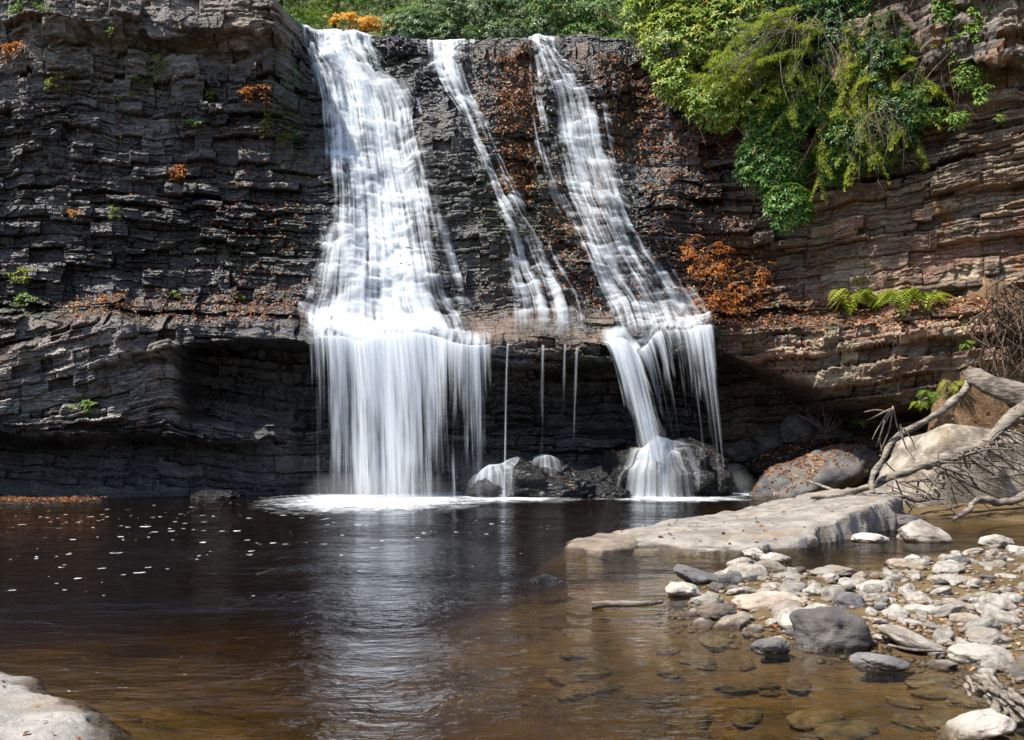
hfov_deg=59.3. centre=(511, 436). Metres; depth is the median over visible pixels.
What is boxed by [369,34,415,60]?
boulder
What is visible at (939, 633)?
stone
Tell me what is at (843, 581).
stone
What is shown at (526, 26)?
rhododendron
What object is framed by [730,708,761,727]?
sunken stone
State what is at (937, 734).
sunken stone
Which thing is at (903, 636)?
stone
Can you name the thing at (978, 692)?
stone
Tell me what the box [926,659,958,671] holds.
stone
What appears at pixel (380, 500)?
water
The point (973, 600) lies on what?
stone
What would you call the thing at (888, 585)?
stone
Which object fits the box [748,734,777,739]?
sunken stone
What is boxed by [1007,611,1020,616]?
stone
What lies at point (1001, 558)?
stone
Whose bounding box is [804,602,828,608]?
stone
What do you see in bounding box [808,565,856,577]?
stone
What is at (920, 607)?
stone
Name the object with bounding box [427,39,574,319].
waterfall
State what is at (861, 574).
stone
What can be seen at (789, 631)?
stone
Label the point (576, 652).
sunken stone
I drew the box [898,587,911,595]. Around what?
stone
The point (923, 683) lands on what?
sunken stone
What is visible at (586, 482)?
boulder
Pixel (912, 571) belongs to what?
stone
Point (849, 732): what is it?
sunken stone
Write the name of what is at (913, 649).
stick
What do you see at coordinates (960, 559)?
stone
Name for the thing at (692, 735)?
sunken stone
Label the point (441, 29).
rhododendron
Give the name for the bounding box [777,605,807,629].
stone
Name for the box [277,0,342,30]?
forest tree
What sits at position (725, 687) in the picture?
sunken stone
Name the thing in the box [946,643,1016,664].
stone
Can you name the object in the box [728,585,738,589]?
stone
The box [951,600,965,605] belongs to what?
stone
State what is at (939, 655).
stone
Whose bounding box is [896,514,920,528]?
boulder
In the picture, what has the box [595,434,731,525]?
boulder
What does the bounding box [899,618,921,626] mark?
stone
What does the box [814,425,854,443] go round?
boulder
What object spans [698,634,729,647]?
sunken stone
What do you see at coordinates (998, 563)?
stone
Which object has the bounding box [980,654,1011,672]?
stone
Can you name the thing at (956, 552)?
stone
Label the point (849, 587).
stone
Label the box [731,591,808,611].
stone
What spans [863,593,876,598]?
stone
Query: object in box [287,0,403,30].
forest tree
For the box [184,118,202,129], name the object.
cliff plant
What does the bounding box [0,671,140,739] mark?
shore rock
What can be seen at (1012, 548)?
stone
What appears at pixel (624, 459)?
fallen leaves
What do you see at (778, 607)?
stone
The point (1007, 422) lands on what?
driftwood
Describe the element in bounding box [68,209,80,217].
cliff plant
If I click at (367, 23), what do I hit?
golden shrub
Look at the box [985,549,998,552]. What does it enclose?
stone
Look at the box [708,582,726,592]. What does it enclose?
stone
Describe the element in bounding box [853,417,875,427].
fern
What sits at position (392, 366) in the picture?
waterfall
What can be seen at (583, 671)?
sunken stone
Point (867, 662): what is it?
stone
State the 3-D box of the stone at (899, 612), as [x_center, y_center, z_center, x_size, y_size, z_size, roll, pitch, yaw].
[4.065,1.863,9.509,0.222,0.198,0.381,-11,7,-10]
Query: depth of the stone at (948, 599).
10.55 m
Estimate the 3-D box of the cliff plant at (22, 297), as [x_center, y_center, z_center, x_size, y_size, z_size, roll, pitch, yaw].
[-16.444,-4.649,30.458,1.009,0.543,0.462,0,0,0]
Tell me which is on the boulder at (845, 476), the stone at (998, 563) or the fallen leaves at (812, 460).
the fallen leaves at (812, 460)
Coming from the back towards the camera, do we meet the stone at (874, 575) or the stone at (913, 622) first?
the stone at (874, 575)
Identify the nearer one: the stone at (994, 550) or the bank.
the stone at (994, 550)
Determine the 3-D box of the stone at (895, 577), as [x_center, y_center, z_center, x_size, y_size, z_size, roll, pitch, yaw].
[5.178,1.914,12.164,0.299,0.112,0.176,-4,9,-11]
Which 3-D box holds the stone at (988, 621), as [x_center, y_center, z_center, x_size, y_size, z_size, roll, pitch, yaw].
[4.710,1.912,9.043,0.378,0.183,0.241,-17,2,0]
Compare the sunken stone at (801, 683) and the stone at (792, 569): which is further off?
the stone at (792, 569)
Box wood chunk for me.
[961,671,1023,726]
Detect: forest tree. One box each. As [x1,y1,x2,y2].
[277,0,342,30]
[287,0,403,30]
[348,0,431,31]
[389,0,506,39]
[491,0,569,36]
[607,0,637,22]
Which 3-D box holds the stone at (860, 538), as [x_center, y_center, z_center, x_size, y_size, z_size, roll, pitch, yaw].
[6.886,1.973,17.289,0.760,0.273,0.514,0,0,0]
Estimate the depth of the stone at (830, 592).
10.50 m
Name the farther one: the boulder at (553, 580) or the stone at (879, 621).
the boulder at (553, 580)
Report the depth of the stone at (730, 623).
9.44 m
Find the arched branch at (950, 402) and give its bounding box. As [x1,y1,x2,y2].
[865,380,971,493]
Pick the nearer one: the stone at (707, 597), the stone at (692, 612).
the stone at (692, 612)
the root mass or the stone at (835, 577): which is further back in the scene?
the root mass
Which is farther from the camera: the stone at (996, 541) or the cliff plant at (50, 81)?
the cliff plant at (50, 81)
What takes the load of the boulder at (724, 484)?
on the ground
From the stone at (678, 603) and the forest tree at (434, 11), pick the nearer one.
the stone at (678, 603)
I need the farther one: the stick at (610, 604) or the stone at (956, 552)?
the stone at (956, 552)
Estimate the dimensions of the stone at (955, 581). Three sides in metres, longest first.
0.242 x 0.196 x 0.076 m
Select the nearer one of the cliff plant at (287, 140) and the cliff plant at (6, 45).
the cliff plant at (6, 45)
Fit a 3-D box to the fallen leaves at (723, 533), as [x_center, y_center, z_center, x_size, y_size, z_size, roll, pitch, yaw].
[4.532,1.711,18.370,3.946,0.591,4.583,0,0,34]
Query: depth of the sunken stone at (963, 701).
7.02 m
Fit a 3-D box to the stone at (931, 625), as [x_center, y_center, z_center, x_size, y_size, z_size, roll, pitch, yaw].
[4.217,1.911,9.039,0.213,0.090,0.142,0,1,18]
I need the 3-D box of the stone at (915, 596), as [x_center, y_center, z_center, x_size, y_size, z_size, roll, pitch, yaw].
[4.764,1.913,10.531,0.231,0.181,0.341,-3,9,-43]
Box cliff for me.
[0,0,1023,559]
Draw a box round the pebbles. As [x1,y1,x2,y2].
[652,551,1023,723]
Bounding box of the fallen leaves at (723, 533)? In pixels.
[620,504,859,544]
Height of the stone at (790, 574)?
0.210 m
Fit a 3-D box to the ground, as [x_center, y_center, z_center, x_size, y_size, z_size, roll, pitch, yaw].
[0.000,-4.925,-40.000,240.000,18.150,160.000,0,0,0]
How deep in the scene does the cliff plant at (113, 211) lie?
31.37 m
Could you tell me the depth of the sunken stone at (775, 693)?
7.73 m
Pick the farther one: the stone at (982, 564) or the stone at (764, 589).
the stone at (982, 564)
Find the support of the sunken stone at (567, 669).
on the ground
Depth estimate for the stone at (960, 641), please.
8.47 m
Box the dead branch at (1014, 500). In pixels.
[952,491,1023,521]
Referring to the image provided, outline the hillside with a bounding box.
[275,0,785,41]
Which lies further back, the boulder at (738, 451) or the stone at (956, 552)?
the boulder at (738, 451)
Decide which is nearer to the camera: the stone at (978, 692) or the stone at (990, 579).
the stone at (978, 692)
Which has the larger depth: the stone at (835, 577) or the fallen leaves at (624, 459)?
the fallen leaves at (624, 459)
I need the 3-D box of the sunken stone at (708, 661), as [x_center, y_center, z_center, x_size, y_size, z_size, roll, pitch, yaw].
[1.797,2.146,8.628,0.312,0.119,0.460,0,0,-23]
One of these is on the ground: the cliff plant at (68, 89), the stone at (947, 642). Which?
the stone at (947, 642)
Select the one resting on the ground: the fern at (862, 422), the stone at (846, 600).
the stone at (846, 600)
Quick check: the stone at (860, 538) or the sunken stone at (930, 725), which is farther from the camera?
the stone at (860, 538)
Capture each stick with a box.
[592,600,663,609]
[687,92,705,145]
[805,480,832,489]
[887,643,946,651]
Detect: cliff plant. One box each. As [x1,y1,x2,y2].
[1,40,24,63]
[4,267,36,282]
[7,0,22,14]
[12,293,36,305]
[30,2,53,12]
[43,75,63,89]
[61,81,73,93]
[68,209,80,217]
[68,399,95,412]
[92,293,121,304]
[106,25,122,36]
[108,206,121,219]
[128,76,146,83]
[138,51,171,87]
[168,164,185,179]
[168,290,182,298]
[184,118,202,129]
[205,88,215,100]
[237,293,246,301]
[238,84,273,104]
[258,106,277,137]
[277,131,304,142]
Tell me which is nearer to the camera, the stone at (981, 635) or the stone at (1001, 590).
the stone at (981, 635)
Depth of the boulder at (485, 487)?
29.74 m
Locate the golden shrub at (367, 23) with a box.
[324,11,395,36]
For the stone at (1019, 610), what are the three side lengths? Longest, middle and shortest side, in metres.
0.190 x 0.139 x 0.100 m
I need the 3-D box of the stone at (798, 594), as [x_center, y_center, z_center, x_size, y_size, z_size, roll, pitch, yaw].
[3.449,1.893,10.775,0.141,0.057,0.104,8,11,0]
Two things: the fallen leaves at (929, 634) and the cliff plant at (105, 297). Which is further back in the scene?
the cliff plant at (105, 297)
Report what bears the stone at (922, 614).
on the ground
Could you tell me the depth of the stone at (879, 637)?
8.73 m
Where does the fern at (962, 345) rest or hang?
on the bank
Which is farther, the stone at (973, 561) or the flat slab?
the flat slab
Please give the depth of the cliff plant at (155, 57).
31.82 m
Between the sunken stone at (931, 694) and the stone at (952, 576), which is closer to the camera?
the sunken stone at (931, 694)
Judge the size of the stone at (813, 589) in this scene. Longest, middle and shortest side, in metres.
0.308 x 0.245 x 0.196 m
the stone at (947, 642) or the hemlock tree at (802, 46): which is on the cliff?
the hemlock tree at (802, 46)
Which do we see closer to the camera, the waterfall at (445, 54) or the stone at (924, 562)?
the stone at (924, 562)
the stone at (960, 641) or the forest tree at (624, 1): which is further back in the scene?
the forest tree at (624, 1)
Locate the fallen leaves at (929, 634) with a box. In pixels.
[707,551,1023,680]
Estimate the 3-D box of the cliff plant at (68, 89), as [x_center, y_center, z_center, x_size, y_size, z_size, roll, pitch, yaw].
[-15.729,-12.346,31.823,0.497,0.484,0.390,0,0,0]
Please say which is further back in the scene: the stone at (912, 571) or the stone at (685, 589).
the stone at (912, 571)
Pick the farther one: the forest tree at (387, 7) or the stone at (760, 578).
the forest tree at (387, 7)
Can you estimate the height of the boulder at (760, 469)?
1.401 m
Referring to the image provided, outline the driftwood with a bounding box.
[810,400,1023,519]
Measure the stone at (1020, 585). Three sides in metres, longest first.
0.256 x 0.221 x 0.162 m
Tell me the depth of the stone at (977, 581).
11.43 m
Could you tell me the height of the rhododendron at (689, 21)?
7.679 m
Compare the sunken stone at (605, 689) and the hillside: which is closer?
the sunken stone at (605, 689)
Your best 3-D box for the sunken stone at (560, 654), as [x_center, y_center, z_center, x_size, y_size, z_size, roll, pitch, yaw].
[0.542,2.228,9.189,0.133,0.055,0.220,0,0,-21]
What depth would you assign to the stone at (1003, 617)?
9.31 m
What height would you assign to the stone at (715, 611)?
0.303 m
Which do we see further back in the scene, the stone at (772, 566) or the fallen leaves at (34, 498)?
the fallen leaves at (34, 498)
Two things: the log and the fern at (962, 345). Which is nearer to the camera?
the log
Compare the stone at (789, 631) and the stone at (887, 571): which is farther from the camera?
the stone at (887, 571)
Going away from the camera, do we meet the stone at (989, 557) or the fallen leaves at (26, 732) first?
the fallen leaves at (26, 732)
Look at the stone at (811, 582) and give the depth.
11.70 m
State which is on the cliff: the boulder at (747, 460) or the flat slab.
the boulder at (747, 460)
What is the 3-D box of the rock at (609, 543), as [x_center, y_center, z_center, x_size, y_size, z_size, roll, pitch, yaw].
[1.666,2.794,16.762,3.267,1.824,4.225,0,0,0]
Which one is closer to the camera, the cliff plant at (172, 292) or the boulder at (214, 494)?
the boulder at (214, 494)
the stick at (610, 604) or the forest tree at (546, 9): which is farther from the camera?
the forest tree at (546, 9)
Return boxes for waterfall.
[298,25,504,497]
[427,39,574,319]
[532,34,715,495]
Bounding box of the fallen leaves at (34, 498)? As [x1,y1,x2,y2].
[0,495,117,502]
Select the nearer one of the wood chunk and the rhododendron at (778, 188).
the wood chunk
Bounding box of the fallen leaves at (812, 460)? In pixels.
[743,436,869,495]
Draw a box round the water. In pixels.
[0,488,1023,739]
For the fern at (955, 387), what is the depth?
26.73 m
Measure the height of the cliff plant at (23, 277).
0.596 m
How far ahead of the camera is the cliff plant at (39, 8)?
30.80 m
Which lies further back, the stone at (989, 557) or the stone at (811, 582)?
the stone at (989, 557)
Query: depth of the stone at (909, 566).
13.07 m
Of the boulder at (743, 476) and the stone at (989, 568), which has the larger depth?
the boulder at (743, 476)
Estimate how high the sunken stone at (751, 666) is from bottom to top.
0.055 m
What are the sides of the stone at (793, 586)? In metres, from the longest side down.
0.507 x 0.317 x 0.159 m
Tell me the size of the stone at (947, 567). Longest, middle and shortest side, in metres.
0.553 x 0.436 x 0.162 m
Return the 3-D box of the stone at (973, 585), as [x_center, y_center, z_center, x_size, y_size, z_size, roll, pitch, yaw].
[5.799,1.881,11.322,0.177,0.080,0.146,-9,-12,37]
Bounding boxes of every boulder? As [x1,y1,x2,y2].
[190,490,241,506]
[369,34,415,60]
[454,455,603,527]
[466,477,507,503]
[527,574,563,586]
[568,466,613,513]
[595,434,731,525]
[595,484,630,503]
[698,468,735,505]
[720,440,769,462]
[728,463,752,484]
[729,481,743,499]
[737,456,760,476]
[741,437,842,474]
[743,444,879,502]
[754,429,792,449]
[778,415,822,443]
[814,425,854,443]
[876,424,1023,506]
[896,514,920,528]
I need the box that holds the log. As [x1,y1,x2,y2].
[963,366,1023,406]
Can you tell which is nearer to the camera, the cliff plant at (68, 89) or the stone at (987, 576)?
the stone at (987, 576)
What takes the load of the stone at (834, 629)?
on the ground
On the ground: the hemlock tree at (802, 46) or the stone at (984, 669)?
the stone at (984, 669)
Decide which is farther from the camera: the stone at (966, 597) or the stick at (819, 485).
the stick at (819, 485)
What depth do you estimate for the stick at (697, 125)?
31.40 m
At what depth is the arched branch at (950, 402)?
22.84 m
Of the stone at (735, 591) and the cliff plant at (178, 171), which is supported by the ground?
the stone at (735, 591)
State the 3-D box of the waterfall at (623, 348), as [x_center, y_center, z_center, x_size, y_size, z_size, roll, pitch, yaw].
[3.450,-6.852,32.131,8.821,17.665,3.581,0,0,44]
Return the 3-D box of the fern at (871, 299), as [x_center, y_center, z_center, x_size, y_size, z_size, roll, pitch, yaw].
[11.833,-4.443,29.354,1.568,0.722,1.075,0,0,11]
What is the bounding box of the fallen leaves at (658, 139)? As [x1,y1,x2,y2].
[0,13,1018,362]
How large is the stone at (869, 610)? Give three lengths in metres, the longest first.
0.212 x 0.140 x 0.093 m
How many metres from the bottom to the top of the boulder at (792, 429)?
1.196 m
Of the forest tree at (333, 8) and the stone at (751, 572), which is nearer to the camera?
the stone at (751, 572)
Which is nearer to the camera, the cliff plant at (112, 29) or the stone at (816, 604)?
the stone at (816, 604)
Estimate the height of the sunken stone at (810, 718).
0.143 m
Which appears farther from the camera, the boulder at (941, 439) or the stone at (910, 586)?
the boulder at (941, 439)
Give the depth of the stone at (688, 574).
12.33 m
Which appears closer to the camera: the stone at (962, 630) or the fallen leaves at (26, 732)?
the fallen leaves at (26, 732)
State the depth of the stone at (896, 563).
13.56 m
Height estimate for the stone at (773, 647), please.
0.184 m
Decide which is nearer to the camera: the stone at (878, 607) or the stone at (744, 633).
the stone at (744, 633)
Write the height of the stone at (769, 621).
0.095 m
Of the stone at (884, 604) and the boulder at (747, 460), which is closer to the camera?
the stone at (884, 604)
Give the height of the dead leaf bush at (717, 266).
3.015 m
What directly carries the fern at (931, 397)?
on the bank
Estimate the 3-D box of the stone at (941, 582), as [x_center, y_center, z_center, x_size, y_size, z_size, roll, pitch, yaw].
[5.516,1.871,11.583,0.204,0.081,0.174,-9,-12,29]
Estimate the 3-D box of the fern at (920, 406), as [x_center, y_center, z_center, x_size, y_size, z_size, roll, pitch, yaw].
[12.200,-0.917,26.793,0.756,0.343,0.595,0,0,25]
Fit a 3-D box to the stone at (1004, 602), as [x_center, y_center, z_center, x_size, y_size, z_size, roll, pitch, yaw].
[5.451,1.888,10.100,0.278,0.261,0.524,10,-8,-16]
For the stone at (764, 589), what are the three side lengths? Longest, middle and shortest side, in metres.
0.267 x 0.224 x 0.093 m
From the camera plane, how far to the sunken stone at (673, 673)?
8.32 m
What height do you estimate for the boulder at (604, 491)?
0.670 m
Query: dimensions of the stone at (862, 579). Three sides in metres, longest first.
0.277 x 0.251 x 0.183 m
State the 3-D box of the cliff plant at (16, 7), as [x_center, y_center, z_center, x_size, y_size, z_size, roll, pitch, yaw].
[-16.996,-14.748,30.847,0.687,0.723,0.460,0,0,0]
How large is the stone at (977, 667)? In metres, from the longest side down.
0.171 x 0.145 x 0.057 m
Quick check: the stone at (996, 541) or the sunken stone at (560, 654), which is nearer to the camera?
the sunken stone at (560, 654)
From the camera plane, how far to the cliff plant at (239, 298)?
31.83 m
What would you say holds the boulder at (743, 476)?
on the ground
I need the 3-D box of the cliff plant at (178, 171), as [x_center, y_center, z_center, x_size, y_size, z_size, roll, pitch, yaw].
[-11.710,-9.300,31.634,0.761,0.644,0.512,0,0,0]
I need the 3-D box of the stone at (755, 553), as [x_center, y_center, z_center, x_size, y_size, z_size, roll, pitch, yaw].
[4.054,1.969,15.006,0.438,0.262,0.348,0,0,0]
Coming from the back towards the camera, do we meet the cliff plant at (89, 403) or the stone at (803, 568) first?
the cliff plant at (89, 403)
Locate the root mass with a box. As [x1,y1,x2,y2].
[966,266,1023,411]
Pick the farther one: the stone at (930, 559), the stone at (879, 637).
the stone at (930, 559)
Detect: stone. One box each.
[545,665,581,686]
[555,683,599,700]
[558,652,571,658]
[565,647,588,657]
[570,666,611,679]
[597,681,618,694]
[655,647,680,654]
[656,669,683,678]
[665,582,701,599]
[666,726,712,739]
[667,611,684,616]
[667,709,714,731]
[672,601,686,609]
[673,564,717,584]
[678,653,715,670]
[687,608,697,617]
[688,591,723,607]
[693,618,712,631]
[697,603,737,620]
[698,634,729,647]
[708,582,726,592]
[711,683,760,694]
[712,614,749,631]
[717,570,743,585]
[720,563,768,581]
[725,588,744,594]
[726,557,755,566]
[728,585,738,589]
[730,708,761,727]
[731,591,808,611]
[737,611,755,620]
[739,586,755,593]
[739,663,755,670]
[741,631,754,637]
[742,547,764,561]
[744,679,780,689]
[746,624,763,632]
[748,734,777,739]
[750,637,789,656]
[754,560,786,572]
[754,587,774,592]
[757,575,770,580]
[758,690,781,696]
[759,552,791,565]
[760,582,777,589]
[765,618,777,624]
[771,599,802,617]
[772,572,801,578]
[776,580,806,593]
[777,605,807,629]
[781,577,794,581]
[783,675,810,692]
[785,626,793,635]
[786,567,801,573]
[786,708,845,729]
[789,606,871,656]
[793,566,806,572]
[794,592,802,596]
[802,583,821,595]
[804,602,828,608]
[807,580,821,585]
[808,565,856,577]
[814,720,880,739]
[820,586,845,601]
[822,573,839,580]
[824,577,837,584]
[831,592,866,608]
[837,577,862,585]
[840,584,855,591]
[849,652,910,674]
[850,533,890,546]
[852,571,866,578]
[853,577,866,581]
[853,579,895,591]
[858,584,882,596]
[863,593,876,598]
[865,607,878,614]
[868,571,886,579]
[873,618,887,623]
[873,634,884,642]
[874,593,889,602]
[874,602,887,606]
[874,605,884,609]
[877,624,943,652]
[881,604,911,621]
[883,568,895,574]
[885,558,908,568]
[885,574,904,581]
[885,696,923,709]
[888,597,896,601]
[890,713,930,731]
[896,519,953,551]
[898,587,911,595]
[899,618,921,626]
[902,583,915,590]
[904,554,921,562]
[904,591,933,604]
[904,604,935,610]
[904,673,954,687]
[906,563,927,570]
[907,569,920,578]
[908,686,965,699]
[911,574,923,580]
[913,559,929,565]
[916,610,927,619]
[917,713,948,730]
[921,622,940,629]
[922,556,932,561]
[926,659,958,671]
[927,574,972,580]
[927,604,964,617]
[927,648,946,659]
[930,586,951,594]
[932,561,965,573]
[932,628,953,640]
[933,579,948,584]
[933,730,940,739]
[936,638,952,646]
[938,554,956,560]
[939,724,1010,739]
[941,708,1016,739]
[942,597,958,601]
[945,578,961,585]
[945,695,987,708]
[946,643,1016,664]
[947,556,970,563]
[949,613,979,623]
[950,550,962,555]
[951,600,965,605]
[956,638,968,643]
[958,627,966,633]
[962,594,973,601]
[963,548,984,553]
[963,616,1001,629]
[963,665,982,673]
[964,603,976,611]
[965,578,981,586]
[965,626,1009,644]
[967,583,980,588]
[968,597,977,602]
[970,559,980,563]
[972,591,990,597]
[972,684,1002,697]
[973,603,1001,612]
[976,593,1017,610]
[977,562,993,567]
[977,667,996,676]
[978,534,1014,550]
[978,574,996,578]
[980,610,1022,626]
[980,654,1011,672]
[982,578,994,582]
[984,566,993,570]
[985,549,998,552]
[985,555,994,558]
[989,560,1006,567]
[995,573,1016,577]
[996,557,1005,560]
[997,587,1014,593]
[1000,592,1023,606]
[1005,545,1023,552]
[1006,558,1015,561]
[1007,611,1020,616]
[1008,654,1023,676]
[1010,609,1023,615]
[1015,550,1023,555]
[1017,582,1023,590]
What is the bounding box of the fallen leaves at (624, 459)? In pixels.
[485,437,711,488]
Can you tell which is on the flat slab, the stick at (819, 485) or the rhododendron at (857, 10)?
the stick at (819, 485)
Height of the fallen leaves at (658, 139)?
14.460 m
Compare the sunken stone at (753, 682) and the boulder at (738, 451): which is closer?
the sunken stone at (753, 682)
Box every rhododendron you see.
[379,0,482,40]
[440,0,570,40]
[525,0,659,40]
[594,0,796,145]
[717,70,866,235]
[747,0,942,177]
[907,0,1020,131]
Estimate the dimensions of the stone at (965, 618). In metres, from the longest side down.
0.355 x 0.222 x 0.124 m
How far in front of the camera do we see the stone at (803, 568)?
13.30 m
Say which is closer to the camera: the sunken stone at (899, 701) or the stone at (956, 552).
the sunken stone at (899, 701)
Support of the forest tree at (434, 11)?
on the hillside
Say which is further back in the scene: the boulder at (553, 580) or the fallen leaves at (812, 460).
the fallen leaves at (812, 460)
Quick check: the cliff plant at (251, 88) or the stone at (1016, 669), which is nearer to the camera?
the stone at (1016, 669)
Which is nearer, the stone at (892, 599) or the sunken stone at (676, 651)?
the sunken stone at (676, 651)
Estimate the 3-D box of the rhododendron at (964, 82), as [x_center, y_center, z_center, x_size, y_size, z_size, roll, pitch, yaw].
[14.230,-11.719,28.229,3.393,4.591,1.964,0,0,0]
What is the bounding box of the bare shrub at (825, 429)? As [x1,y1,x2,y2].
[789,400,843,433]
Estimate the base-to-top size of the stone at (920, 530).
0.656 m
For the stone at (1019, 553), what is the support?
on the ground
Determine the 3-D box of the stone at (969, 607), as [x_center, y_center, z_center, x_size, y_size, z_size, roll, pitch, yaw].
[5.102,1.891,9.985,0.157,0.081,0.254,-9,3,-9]
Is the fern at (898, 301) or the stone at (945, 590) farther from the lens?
the fern at (898, 301)
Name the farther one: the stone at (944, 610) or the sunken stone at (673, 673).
the stone at (944, 610)
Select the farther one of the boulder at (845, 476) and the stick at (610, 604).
the boulder at (845, 476)
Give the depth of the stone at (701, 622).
9.60 m
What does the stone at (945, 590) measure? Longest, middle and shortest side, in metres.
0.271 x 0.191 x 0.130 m
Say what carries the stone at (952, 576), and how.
on the ground
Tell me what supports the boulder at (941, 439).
on the ground
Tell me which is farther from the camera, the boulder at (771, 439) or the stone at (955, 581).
the boulder at (771, 439)
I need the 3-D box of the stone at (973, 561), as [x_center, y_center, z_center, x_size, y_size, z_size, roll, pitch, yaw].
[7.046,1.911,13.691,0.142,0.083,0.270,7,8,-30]
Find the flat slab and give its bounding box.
[593,487,904,578]
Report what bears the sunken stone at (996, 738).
on the ground
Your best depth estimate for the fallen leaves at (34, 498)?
27.90 m
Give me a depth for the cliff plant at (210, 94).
32.22 m
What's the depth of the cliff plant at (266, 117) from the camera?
32.22 m
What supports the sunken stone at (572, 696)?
on the ground
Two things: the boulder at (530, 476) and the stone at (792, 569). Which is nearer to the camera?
the stone at (792, 569)
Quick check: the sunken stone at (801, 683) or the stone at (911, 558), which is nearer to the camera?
the sunken stone at (801, 683)
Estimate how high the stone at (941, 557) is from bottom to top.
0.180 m
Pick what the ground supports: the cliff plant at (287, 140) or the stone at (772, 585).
the stone at (772, 585)
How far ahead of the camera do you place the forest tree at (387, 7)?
52.15 m
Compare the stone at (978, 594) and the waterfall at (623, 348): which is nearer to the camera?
the stone at (978, 594)
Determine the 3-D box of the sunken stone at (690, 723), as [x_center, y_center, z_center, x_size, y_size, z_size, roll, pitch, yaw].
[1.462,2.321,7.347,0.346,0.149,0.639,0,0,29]
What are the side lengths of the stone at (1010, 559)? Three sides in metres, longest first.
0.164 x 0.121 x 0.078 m
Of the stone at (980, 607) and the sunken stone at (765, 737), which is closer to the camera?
the sunken stone at (765, 737)
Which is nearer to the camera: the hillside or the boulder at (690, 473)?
the boulder at (690, 473)
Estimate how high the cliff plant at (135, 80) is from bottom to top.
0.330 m
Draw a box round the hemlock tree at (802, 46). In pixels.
[675,0,954,204]
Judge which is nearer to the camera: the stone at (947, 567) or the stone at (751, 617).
the stone at (751, 617)
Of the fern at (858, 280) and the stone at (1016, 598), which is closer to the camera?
the stone at (1016, 598)
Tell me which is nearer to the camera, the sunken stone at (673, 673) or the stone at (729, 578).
the sunken stone at (673, 673)
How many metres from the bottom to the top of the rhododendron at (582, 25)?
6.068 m
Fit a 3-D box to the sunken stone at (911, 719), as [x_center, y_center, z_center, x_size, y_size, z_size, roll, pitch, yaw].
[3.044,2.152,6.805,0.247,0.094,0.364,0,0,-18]
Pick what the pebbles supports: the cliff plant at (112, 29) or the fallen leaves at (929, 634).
the fallen leaves at (929, 634)
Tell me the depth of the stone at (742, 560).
13.89 m
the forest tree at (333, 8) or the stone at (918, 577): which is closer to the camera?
the stone at (918, 577)
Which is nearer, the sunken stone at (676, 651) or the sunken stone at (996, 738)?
the sunken stone at (996, 738)
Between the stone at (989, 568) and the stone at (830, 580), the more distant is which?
the stone at (989, 568)
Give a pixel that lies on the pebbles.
(949, 624)
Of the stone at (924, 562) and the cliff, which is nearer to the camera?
the stone at (924, 562)
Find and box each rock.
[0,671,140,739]
[518,534,638,594]
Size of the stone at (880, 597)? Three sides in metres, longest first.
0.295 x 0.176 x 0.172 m
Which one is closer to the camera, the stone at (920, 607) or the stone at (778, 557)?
the stone at (920, 607)
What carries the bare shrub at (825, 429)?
on the ground
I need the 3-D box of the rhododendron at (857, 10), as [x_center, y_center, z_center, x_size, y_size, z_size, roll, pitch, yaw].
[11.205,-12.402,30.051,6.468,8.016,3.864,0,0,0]
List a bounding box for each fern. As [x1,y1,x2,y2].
[827,288,882,315]
[851,276,869,284]
[853,288,897,311]
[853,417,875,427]
[871,291,926,315]
[897,287,954,313]
[908,401,935,411]
[916,390,946,404]
[936,381,972,395]
[957,340,981,350]
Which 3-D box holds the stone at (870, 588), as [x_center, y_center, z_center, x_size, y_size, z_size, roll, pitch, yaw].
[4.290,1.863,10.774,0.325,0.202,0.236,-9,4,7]
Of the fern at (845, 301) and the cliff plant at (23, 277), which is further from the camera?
the cliff plant at (23, 277)
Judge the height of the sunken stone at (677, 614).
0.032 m
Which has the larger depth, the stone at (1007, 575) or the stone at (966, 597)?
the stone at (1007, 575)
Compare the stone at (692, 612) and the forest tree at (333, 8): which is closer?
the stone at (692, 612)
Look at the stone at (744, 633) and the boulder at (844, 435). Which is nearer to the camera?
the stone at (744, 633)
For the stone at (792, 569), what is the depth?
13.02 m
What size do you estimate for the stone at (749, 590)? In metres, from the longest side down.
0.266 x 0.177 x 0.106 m
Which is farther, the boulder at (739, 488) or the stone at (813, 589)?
the boulder at (739, 488)
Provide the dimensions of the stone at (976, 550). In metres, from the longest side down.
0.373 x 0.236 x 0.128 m
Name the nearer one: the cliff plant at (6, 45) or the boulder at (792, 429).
the cliff plant at (6, 45)
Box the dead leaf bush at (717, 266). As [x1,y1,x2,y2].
[678,234,775,315]
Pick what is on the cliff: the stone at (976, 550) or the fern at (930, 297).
the fern at (930, 297)
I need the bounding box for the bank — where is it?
[925,273,1023,437]
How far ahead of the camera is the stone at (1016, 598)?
10.28 m
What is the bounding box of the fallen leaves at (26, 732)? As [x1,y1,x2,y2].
[1,680,81,739]
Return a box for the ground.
[0,485,1023,739]
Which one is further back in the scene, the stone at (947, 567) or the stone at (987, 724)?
the stone at (947, 567)
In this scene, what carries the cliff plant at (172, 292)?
attached to the cliff
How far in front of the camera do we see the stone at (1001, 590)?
10.81 m
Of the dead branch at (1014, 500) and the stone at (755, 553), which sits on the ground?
the dead branch at (1014, 500)
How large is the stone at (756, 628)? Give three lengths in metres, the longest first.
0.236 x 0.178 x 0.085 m
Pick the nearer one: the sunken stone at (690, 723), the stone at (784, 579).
the sunken stone at (690, 723)
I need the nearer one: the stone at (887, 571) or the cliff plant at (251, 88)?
the stone at (887, 571)
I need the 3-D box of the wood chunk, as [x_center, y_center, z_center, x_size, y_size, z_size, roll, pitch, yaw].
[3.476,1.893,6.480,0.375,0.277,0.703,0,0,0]

